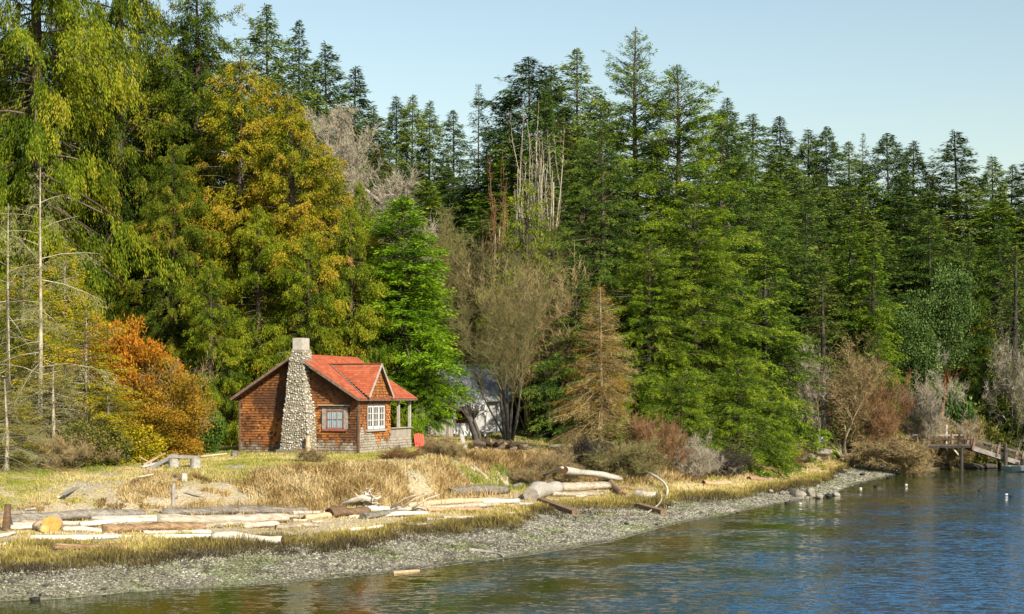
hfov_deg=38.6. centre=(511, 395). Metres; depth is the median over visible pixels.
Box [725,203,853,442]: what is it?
fir tree
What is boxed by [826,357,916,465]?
bare tree
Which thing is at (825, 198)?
fir tree
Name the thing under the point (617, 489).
driftwood log
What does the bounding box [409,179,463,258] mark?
fir tree
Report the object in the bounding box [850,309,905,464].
fir tree
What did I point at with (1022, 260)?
fir tree
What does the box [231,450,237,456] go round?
stump
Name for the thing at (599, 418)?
dead spruce
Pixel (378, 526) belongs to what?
driftwood piece
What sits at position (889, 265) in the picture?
fir tree
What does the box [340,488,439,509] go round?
root wad
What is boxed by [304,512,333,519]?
driftwood log
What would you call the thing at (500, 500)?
driftwood log
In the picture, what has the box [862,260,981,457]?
madrone tree
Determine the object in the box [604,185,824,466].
fir tree
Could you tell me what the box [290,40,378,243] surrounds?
fir tree
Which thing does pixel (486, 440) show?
firewood log
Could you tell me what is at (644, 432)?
bare shrub
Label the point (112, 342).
orange shrub
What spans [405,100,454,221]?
fir tree
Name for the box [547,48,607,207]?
fir tree
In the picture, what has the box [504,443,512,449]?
firewood log
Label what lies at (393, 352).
fir tree
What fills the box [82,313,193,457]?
orange shrub
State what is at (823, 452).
rock
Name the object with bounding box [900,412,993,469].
bare shrub
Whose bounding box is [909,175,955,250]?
fir tree
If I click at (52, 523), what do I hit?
log round
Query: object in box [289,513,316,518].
driftwood log
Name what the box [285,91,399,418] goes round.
bare tree
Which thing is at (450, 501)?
driftwood log
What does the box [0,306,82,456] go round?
young tree
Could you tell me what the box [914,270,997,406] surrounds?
fir tree
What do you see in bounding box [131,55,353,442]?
cedar tree
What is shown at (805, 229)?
fir tree
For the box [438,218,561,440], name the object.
bare tree
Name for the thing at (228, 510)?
driftwood log
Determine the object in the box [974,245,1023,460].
fir tree
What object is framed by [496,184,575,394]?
fir tree
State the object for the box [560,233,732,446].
fir tree
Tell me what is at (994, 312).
fir tree
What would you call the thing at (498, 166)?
fir tree
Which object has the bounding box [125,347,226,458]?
orange shrub
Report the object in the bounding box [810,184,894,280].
fir tree
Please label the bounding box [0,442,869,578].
beach grass
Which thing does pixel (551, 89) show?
fir tree
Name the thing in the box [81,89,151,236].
fir tree
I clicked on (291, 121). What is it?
cedar tree
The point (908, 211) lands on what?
fir tree
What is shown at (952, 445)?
pier
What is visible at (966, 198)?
fir tree
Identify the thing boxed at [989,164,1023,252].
fir tree
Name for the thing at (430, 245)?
fir tree
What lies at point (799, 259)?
fir tree
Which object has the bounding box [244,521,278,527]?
driftwood log
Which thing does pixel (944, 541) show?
water
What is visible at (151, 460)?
plank
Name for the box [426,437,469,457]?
bare shrub
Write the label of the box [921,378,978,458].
green shrub
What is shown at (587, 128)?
fir tree
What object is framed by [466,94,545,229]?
fir tree
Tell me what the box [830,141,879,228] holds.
fir tree
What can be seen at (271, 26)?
fir tree
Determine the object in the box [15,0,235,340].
cedar tree
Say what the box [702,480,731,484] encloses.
driftwood log
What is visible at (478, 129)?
fir tree
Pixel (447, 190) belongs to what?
fir tree
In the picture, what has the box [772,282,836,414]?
fir tree
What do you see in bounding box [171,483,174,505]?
post
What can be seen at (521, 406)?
fir tree
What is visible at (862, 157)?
fir tree
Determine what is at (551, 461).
bare shrub
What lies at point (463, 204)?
fir tree
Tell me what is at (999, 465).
mooring pile
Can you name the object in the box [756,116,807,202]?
fir tree
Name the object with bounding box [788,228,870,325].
fir tree
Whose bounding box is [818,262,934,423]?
fir tree
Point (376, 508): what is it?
driftwood log
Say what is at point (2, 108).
cedar tree
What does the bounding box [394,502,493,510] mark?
driftwood log
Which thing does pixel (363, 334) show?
cedar tree
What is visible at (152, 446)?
green shrub
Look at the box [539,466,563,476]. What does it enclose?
driftwood branch
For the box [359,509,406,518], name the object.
driftwood log
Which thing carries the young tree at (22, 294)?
on the ground at (96, 492)
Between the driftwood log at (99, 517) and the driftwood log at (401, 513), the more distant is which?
the driftwood log at (401, 513)
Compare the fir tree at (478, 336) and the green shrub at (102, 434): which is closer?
the green shrub at (102, 434)
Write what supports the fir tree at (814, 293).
on the ground at (96, 492)
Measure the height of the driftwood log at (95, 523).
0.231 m
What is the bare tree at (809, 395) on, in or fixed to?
on the ground at (96, 492)
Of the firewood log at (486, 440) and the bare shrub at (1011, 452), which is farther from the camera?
the bare shrub at (1011, 452)
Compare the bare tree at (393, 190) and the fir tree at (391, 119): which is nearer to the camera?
the bare tree at (393, 190)
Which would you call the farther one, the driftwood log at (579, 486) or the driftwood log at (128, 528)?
the driftwood log at (579, 486)
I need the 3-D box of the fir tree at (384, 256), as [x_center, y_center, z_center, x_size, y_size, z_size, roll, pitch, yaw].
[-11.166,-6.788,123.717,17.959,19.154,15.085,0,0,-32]
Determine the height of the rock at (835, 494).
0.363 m
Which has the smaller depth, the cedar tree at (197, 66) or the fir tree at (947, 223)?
the cedar tree at (197, 66)
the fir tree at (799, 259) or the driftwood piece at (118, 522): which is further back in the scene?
the fir tree at (799, 259)
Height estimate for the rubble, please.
1.016 m
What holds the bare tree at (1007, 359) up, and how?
on the ground at (96, 492)
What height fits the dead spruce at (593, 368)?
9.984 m
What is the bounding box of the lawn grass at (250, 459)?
[0,433,735,523]
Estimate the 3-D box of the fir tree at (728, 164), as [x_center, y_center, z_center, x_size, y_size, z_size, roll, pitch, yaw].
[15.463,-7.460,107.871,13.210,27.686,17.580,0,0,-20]
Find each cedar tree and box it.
[0,0,187,448]
[0,22,46,342]
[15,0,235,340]
[68,47,224,251]
[94,0,282,381]
[105,143,235,429]
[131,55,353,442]
[171,259,253,446]
[182,75,347,393]
[201,94,402,427]
[215,203,314,447]
[231,234,356,441]
[253,140,396,356]
[310,204,413,426]
[339,179,398,425]
[429,220,484,363]
[474,179,572,426]
[522,227,578,417]
[957,280,998,405]
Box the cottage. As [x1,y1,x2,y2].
[230,338,417,453]
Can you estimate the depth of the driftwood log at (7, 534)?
47.86 m
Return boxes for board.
[392,569,419,572]
[460,434,466,448]
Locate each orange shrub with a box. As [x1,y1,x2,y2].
[55,310,140,423]
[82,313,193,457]
[102,386,200,460]
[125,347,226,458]
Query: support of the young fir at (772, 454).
on the ground at (96, 492)
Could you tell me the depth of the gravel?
49.02 m
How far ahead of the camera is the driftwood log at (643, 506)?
65.03 m
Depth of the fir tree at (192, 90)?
111.53 m
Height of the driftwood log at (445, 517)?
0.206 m
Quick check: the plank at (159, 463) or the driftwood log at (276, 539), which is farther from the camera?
the plank at (159, 463)
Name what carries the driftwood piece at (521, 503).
on the ground at (96, 492)
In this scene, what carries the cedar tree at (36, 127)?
on the ground at (96, 492)
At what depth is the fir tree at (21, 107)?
103.08 m
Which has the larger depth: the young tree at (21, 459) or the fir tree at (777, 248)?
the fir tree at (777, 248)
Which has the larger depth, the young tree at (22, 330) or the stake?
the young tree at (22, 330)
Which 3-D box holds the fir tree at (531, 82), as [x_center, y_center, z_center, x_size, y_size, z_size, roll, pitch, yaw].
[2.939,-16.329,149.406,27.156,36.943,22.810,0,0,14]
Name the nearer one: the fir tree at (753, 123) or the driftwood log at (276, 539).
the driftwood log at (276, 539)
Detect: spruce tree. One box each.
[321,193,494,426]
[399,317,458,439]
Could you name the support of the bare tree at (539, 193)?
on the ground at (96, 492)
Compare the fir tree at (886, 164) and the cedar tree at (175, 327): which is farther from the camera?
the fir tree at (886, 164)
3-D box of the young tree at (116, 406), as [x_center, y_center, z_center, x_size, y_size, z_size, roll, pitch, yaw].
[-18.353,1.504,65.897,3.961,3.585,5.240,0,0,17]
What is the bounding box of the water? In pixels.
[0,464,1023,613]
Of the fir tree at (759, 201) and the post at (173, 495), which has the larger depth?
the fir tree at (759, 201)
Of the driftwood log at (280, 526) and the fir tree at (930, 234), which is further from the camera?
the fir tree at (930, 234)
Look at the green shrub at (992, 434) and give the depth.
112.66 m
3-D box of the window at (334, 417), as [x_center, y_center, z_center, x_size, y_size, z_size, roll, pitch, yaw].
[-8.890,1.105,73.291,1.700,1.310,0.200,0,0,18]
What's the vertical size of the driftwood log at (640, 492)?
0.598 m
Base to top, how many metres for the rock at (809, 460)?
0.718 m
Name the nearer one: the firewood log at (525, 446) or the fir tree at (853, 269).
the firewood log at (525, 446)
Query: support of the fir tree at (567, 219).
on the ground at (96, 492)
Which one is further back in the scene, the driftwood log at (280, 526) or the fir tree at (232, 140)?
the fir tree at (232, 140)
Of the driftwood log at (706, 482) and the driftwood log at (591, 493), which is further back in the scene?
the driftwood log at (706, 482)
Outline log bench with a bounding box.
[168,454,200,468]
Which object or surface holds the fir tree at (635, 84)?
on the ground at (96, 492)
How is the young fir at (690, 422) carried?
on the ground at (96, 492)
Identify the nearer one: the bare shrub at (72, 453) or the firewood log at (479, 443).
the bare shrub at (72, 453)
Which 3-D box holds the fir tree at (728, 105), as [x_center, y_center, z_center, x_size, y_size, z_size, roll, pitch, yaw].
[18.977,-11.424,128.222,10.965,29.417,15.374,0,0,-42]
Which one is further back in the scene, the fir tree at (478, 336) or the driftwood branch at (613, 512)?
the fir tree at (478, 336)
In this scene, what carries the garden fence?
on the ground at (96, 492)
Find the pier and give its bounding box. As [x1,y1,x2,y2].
[913,434,973,470]
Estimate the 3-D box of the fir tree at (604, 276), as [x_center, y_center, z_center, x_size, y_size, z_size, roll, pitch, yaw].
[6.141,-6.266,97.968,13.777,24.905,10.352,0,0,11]
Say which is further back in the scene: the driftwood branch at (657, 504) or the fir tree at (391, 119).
the fir tree at (391, 119)
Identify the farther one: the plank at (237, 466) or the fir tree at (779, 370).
the fir tree at (779, 370)
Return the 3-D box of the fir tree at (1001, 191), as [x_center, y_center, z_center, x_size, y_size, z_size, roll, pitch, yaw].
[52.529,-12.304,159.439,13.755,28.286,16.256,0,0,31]
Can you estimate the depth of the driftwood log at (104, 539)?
46.84 m
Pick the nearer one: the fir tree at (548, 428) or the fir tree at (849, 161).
the fir tree at (548, 428)
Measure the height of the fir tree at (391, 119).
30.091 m
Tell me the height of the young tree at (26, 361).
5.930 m
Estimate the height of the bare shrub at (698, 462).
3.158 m
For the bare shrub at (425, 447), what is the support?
on the ground at (96, 492)
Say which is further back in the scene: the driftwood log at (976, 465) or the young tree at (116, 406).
the driftwood log at (976, 465)
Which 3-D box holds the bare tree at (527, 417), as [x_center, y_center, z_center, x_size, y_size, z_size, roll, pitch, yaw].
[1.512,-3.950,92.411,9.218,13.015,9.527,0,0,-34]
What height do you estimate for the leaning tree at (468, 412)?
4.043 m
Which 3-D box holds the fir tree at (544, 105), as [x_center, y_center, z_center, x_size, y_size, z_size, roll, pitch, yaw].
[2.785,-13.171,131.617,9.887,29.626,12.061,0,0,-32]
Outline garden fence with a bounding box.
[423,419,452,436]
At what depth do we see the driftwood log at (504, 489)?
66.18 m
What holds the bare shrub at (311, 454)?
on the ground at (96, 492)
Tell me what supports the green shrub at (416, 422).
on the ground at (96, 492)
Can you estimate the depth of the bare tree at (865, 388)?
104.45 m
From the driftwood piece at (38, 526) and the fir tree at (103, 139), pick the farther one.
the fir tree at (103, 139)
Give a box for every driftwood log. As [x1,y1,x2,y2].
[0,510,38,516]
[0,531,15,537]
[11,509,145,522]
[12,520,83,525]
[30,534,210,540]
[53,543,129,549]
[78,518,156,526]
[91,514,156,520]
[91,538,133,542]
[101,522,205,532]
[142,530,210,533]
[157,513,289,523]
[162,505,308,514]
[201,520,244,527]
[211,531,283,543]
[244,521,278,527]
[274,522,318,529]
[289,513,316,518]
[290,510,324,513]
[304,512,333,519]
[325,505,370,516]
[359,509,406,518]
[367,505,407,511]
[383,511,427,516]
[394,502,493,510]
[405,497,497,506]
[426,507,482,511]
[443,515,475,518]
[446,484,509,495]
[480,498,520,503]
[513,479,553,488]
[523,481,563,500]
[537,497,578,514]
[546,481,611,490]
[550,491,604,496]
[561,466,622,481]
[606,479,625,495]
[617,485,644,490]
[633,490,656,499]
[635,503,666,514]
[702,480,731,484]
[746,475,772,480]
[925,462,996,468]
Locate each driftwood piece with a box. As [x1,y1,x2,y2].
[10,525,32,529]
[25,507,35,510]
[32,521,49,532]
[62,526,101,532]
[107,521,123,524]
[349,524,383,530]
[406,523,430,525]
[516,502,532,505]
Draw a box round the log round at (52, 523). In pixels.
[41,516,62,530]
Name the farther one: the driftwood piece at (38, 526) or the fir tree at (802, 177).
the fir tree at (802, 177)
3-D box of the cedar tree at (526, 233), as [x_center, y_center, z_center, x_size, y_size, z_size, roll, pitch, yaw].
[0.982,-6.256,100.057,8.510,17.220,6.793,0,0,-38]
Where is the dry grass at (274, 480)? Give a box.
[0,437,802,525]
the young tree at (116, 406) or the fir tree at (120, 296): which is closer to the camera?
the young tree at (116, 406)
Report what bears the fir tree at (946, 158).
on the ground at (96, 492)
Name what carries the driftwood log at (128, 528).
on the ground at (96, 492)
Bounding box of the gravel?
[0,461,947,599]
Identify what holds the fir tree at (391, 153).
on the ground at (96, 492)
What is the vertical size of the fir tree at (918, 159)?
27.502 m
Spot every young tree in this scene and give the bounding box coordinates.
[0,261,75,448]
[0,276,55,438]
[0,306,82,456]
[0,308,165,461]
[0,341,83,463]
[0,390,56,469]
[25,243,96,449]
[59,390,145,466]
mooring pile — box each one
[997,442,1000,468]
[1003,444,1007,465]
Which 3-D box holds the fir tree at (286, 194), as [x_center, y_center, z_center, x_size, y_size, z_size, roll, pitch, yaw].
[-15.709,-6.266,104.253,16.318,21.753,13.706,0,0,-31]
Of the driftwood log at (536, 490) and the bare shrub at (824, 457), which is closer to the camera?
the driftwood log at (536, 490)
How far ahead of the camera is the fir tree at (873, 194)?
145.12 m
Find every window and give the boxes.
[318,405,350,430]
[366,402,386,431]
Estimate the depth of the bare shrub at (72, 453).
62.71 m
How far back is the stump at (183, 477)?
59.20 m
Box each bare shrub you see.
[23,430,123,468]
[293,446,331,461]
[374,444,419,459]
[408,433,457,454]
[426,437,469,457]
[504,464,551,484]
[521,443,586,481]
[553,433,615,472]
[580,429,685,480]
[623,410,693,466]
[670,425,745,478]
[704,444,757,476]
[788,447,811,466]
[799,439,833,462]
[838,431,945,475]
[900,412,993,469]
[983,442,1020,464]
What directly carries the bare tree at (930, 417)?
on the ground at (96, 492)
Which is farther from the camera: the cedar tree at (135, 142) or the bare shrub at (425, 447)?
the cedar tree at (135, 142)
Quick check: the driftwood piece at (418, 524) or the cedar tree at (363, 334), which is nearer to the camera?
the driftwood piece at (418, 524)
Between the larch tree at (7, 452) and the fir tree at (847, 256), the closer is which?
the larch tree at (7, 452)
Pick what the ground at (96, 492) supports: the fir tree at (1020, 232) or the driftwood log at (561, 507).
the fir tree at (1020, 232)
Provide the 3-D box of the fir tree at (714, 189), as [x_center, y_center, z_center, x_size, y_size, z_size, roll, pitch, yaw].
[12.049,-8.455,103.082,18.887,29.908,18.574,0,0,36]
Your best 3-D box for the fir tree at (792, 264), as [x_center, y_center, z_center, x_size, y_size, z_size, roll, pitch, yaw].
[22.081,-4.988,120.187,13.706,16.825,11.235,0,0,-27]
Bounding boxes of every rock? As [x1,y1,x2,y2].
[795,491,806,497]
[800,452,816,462]
[806,487,815,496]
[814,448,832,456]
[815,493,822,498]
[831,492,839,495]
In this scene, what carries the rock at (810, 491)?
on the ground at (96, 492)
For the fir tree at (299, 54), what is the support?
on the ground at (96, 492)
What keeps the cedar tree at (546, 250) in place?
on the ground at (96, 492)
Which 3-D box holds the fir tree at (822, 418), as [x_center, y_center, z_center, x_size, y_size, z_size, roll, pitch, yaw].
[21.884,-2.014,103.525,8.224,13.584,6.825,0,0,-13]
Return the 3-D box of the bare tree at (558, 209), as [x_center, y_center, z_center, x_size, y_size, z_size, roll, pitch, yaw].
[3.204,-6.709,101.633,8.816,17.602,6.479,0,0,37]
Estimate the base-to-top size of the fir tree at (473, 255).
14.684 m
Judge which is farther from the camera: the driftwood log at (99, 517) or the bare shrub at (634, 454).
the bare shrub at (634, 454)
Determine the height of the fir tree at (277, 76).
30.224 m
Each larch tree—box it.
[0,167,121,465]
[0,204,58,460]
[0,367,106,469]
[0,378,84,473]
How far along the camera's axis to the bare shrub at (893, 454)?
100.40 m
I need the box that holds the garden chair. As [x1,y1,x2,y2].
[413,433,423,453]
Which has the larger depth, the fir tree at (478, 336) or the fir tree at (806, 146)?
the fir tree at (806, 146)
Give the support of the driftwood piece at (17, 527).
on the ground at (96, 492)
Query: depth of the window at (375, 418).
75.03 m
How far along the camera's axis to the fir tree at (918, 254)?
133.35 m
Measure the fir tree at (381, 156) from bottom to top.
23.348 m
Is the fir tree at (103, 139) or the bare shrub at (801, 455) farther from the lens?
the fir tree at (103, 139)
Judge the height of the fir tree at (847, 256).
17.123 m
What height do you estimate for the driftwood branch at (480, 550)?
0.214 m
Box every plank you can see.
[59,486,79,494]
[144,453,165,464]
[146,454,177,469]
[183,492,201,496]
[200,453,226,456]
[225,465,243,468]
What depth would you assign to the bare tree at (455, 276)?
103.50 m
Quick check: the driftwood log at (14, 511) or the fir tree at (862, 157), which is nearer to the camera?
the driftwood log at (14, 511)
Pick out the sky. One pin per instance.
(920, 71)
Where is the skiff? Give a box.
[1001,465,1023,471]
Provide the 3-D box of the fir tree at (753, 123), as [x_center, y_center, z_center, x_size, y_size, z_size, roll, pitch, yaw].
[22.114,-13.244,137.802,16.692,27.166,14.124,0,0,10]
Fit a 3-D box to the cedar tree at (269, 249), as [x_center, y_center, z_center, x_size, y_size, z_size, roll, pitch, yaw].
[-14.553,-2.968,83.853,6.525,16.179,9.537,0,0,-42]
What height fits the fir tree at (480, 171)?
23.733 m
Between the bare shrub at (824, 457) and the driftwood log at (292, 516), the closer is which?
the driftwood log at (292, 516)
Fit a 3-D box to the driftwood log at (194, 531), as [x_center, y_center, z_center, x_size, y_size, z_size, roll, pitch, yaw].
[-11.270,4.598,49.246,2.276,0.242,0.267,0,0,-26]
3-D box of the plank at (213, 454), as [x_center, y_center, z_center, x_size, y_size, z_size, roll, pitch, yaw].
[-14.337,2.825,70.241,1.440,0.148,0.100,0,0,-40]
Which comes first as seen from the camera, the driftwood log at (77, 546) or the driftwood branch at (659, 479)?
the driftwood log at (77, 546)
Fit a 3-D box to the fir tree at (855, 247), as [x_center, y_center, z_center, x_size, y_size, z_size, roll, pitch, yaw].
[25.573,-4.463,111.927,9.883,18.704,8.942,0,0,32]
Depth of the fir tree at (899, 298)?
123.28 m
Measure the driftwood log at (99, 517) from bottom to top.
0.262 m
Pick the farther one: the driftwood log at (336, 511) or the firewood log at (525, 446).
the firewood log at (525, 446)
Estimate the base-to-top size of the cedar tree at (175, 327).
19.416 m
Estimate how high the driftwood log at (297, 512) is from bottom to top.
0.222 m
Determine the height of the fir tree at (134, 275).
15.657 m
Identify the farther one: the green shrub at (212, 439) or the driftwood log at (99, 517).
the green shrub at (212, 439)
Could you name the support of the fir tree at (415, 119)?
on the ground at (96, 492)
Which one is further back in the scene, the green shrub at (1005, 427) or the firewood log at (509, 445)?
the green shrub at (1005, 427)
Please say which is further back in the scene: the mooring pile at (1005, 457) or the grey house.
the mooring pile at (1005, 457)
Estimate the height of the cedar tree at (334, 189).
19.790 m
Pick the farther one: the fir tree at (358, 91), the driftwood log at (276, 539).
the fir tree at (358, 91)
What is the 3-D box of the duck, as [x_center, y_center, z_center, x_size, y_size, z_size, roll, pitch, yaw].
[-12.550,5.321,38.588,0.361,0.218,0.150,0,0,-25]
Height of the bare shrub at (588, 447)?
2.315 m
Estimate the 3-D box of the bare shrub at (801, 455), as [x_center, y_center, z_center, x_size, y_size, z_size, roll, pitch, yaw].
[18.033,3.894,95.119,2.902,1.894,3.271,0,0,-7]
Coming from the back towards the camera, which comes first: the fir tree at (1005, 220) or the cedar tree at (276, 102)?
the fir tree at (1005, 220)
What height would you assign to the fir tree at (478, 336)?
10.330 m
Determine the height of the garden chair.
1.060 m
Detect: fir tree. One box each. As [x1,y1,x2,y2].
[0,47,79,276]
[8,34,111,248]
[55,49,138,298]
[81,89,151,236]
[95,251,145,338]
[122,223,202,369]
[158,43,227,187]
[201,85,262,189]
[216,3,325,182]
[244,161,334,262]
[257,70,336,233]
[281,20,324,151]
[288,94,376,258]
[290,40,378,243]
[317,206,411,401]
[319,119,387,258]
[332,65,397,189]
[333,247,434,426]
[357,103,403,202]
[361,146,398,204]
[367,206,439,341]
[375,94,419,178]
[381,164,450,235]
[392,94,440,208]
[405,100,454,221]
[405,217,438,260]
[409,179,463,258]
[421,167,475,246]
[421,234,501,331]
[433,146,520,267]
[434,110,474,218]
[438,56,612,244]
[438,207,513,360]
[439,185,497,270]
[453,133,560,287]
[456,84,500,248]
[460,296,511,362]
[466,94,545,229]
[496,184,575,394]
[500,63,587,207]
[501,117,593,285]
[502,353,563,418]
[505,86,573,266]
[508,268,653,444]
[509,116,667,437]
[514,202,611,410]
[545,27,752,418]
[546,148,627,275]
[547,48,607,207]
[553,94,641,288]
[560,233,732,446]
[579,64,801,436]
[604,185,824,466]
[666,109,816,434]
[682,97,768,281]
[688,161,818,306]
[711,229,840,438]
[717,114,816,245]
[719,246,838,457]
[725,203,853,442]
[747,169,844,319]
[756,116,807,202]
[760,234,825,362]
[762,195,902,437]
[766,145,842,292]
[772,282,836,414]
[774,257,909,437]
[775,167,836,252]
[776,273,870,461]
[788,175,870,293]
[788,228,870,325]
[789,129,840,248]
[801,126,855,249]
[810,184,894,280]
[810,217,907,449]
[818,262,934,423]
[825,240,895,304]
[826,243,922,464]
[827,201,904,293]
[828,133,932,271]
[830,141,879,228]
[831,173,920,284]
[843,245,931,386]
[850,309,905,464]
[853,133,877,232]
[867,185,944,285]
[877,238,965,403]
[880,141,940,243]
[885,293,987,429]
[889,208,995,382]
[890,190,979,264]
[904,239,989,299]
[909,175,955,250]
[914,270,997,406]
[916,129,1005,253]
[922,179,1008,273]
[924,214,972,271]
[933,236,1018,424]
[943,221,1023,438]
[949,271,1023,403]
[960,197,1023,292]
[961,245,1017,311]
[968,154,1023,279]
[971,246,1023,374]
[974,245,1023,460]
[987,205,1023,301]
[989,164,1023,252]
[997,161,1023,259]
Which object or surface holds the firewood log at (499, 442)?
on the firewood log
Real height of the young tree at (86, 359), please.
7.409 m
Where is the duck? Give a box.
[29,593,41,600]
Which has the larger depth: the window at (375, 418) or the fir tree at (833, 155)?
the fir tree at (833, 155)
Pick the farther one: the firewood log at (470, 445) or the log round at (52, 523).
the firewood log at (470, 445)
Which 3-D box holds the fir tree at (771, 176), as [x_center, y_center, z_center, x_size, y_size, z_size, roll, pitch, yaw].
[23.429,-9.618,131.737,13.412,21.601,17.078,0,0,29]
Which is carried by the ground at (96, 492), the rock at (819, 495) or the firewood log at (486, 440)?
the rock at (819, 495)
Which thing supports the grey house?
on the ground at (96, 492)
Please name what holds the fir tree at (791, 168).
on the ground at (96, 492)
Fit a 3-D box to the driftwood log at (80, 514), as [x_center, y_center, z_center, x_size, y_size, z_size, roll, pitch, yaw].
[-15.671,4.325,52.903,4.920,0.442,0.470,0,0,-36]
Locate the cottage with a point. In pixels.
(299, 394)
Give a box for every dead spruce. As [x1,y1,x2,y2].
[540,288,656,476]
[554,281,636,422]
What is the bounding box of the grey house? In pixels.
[423,364,510,436]
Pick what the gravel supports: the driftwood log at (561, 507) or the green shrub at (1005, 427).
the driftwood log at (561, 507)
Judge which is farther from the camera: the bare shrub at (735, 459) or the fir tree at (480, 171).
the fir tree at (480, 171)
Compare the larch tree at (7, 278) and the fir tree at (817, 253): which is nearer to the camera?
the larch tree at (7, 278)
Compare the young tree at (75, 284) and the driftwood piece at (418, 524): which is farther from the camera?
the young tree at (75, 284)
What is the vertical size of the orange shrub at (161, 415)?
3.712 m
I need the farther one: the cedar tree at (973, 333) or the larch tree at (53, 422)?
the cedar tree at (973, 333)
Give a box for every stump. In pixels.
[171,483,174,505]
[180,473,186,481]
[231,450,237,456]
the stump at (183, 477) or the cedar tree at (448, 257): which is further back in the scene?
the cedar tree at (448, 257)
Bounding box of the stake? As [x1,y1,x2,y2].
[2,504,10,531]
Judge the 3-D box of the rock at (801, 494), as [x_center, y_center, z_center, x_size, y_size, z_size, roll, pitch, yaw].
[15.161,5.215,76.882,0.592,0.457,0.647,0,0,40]
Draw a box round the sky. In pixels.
[0,0,1023,255]
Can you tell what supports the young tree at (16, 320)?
on the ground at (96, 492)
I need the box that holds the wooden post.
[305,436,309,451]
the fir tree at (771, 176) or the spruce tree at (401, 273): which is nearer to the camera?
the spruce tree at (401, 273)
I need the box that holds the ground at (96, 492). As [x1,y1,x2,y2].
[0,406,943,600]
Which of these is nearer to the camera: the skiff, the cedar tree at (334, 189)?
the cedar tree at (334, 189)
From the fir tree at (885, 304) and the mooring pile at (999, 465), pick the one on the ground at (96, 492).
the fir tree at (885, 304)
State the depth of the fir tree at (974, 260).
123.24 m
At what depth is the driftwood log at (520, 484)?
71.22 m
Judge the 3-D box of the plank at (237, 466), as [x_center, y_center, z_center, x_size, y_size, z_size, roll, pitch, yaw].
[-11.772,3.055,62.092,0.726,0.258,0.380,0,0,11]
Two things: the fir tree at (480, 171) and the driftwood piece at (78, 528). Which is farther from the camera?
the fir tree at (480, 171)
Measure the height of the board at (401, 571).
0.091 m
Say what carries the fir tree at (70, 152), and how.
on the ground at (96, 492)
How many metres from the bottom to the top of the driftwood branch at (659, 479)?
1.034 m
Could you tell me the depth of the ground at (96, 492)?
56.06 m
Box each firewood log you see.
[468,439,480,448]
[473,440,485,446]
[482,439,491,444]
[487,442,494,446]
[494,439,504,445]
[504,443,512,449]
[521,444,528,448]
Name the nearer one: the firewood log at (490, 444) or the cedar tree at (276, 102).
the firewood log at (490, 444)
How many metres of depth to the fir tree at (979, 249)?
133.63 m
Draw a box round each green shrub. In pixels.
[45,417,139,466]
[104,419,174,463]
[190,395,228,452]
[403,409,427,446]
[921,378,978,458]
[944,414,1014,464]
[982,397,1023,459]
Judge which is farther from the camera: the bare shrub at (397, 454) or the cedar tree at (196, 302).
the cedar tree at (196, 302)
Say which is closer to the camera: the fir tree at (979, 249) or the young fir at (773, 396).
the young fir at (773, 396)
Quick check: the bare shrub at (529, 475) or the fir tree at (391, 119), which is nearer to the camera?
the bare shrub at (529, 475)
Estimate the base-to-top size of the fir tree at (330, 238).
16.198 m
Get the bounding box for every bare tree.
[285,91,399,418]
[334,161,445,427]
[355,215,458,369]
[424,200,533,363]
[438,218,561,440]
[453,234,610,435]
[477,145,514,363]
[503,186,608,416]
[507,94,566,418]
[776,328,840,444]
[783,327,898,466]
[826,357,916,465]
[880,343,977,442]
[981,326,1023,449]
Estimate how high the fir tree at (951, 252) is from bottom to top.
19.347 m
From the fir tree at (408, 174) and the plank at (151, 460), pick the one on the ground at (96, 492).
the fir tree at (408, 174)
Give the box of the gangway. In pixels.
[965,437,1023,465]
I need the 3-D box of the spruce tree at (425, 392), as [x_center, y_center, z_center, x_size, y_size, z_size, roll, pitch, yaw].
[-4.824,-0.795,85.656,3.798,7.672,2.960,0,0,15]
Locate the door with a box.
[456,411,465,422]
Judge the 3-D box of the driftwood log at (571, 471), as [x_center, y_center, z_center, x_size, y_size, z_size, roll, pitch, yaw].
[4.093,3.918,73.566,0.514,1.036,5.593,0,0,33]
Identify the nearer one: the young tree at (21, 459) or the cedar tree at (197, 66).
the young tree at (21, 459)
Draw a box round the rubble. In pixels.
[65,463,286,495]
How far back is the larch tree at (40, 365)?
65.94 m
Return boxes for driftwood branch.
[468,548,503,556]
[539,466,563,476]
[598,511,633,513]
[645,471,668,495]
[646,490,661,512]
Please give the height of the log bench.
0.696 m
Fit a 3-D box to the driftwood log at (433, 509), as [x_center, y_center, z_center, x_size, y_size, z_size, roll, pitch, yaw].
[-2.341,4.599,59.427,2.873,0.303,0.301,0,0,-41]
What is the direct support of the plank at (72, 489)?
on the ground at (96, 492)
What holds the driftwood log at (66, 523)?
on the ground at (96, 492)
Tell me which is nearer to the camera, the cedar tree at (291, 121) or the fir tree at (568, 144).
the cedar tree at (291, 121)
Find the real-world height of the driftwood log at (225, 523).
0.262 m
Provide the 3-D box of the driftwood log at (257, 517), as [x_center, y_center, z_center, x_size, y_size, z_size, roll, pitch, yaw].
[-10.351,4.431,52.559,4.672,0.481,0.526,0,0,-13]
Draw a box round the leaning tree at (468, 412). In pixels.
[441,385,493,440]
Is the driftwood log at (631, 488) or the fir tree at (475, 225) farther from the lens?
the fir tree at (475, 225)
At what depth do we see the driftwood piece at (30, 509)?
53.95 m
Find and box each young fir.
[631,370,736,458]
[689,357,817,480]
[751,389,803,474]
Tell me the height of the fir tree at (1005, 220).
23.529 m
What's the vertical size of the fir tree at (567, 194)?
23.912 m
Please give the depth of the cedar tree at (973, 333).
123.42 m
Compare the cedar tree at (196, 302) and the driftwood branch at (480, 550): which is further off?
the cedar tree at (196, 302)

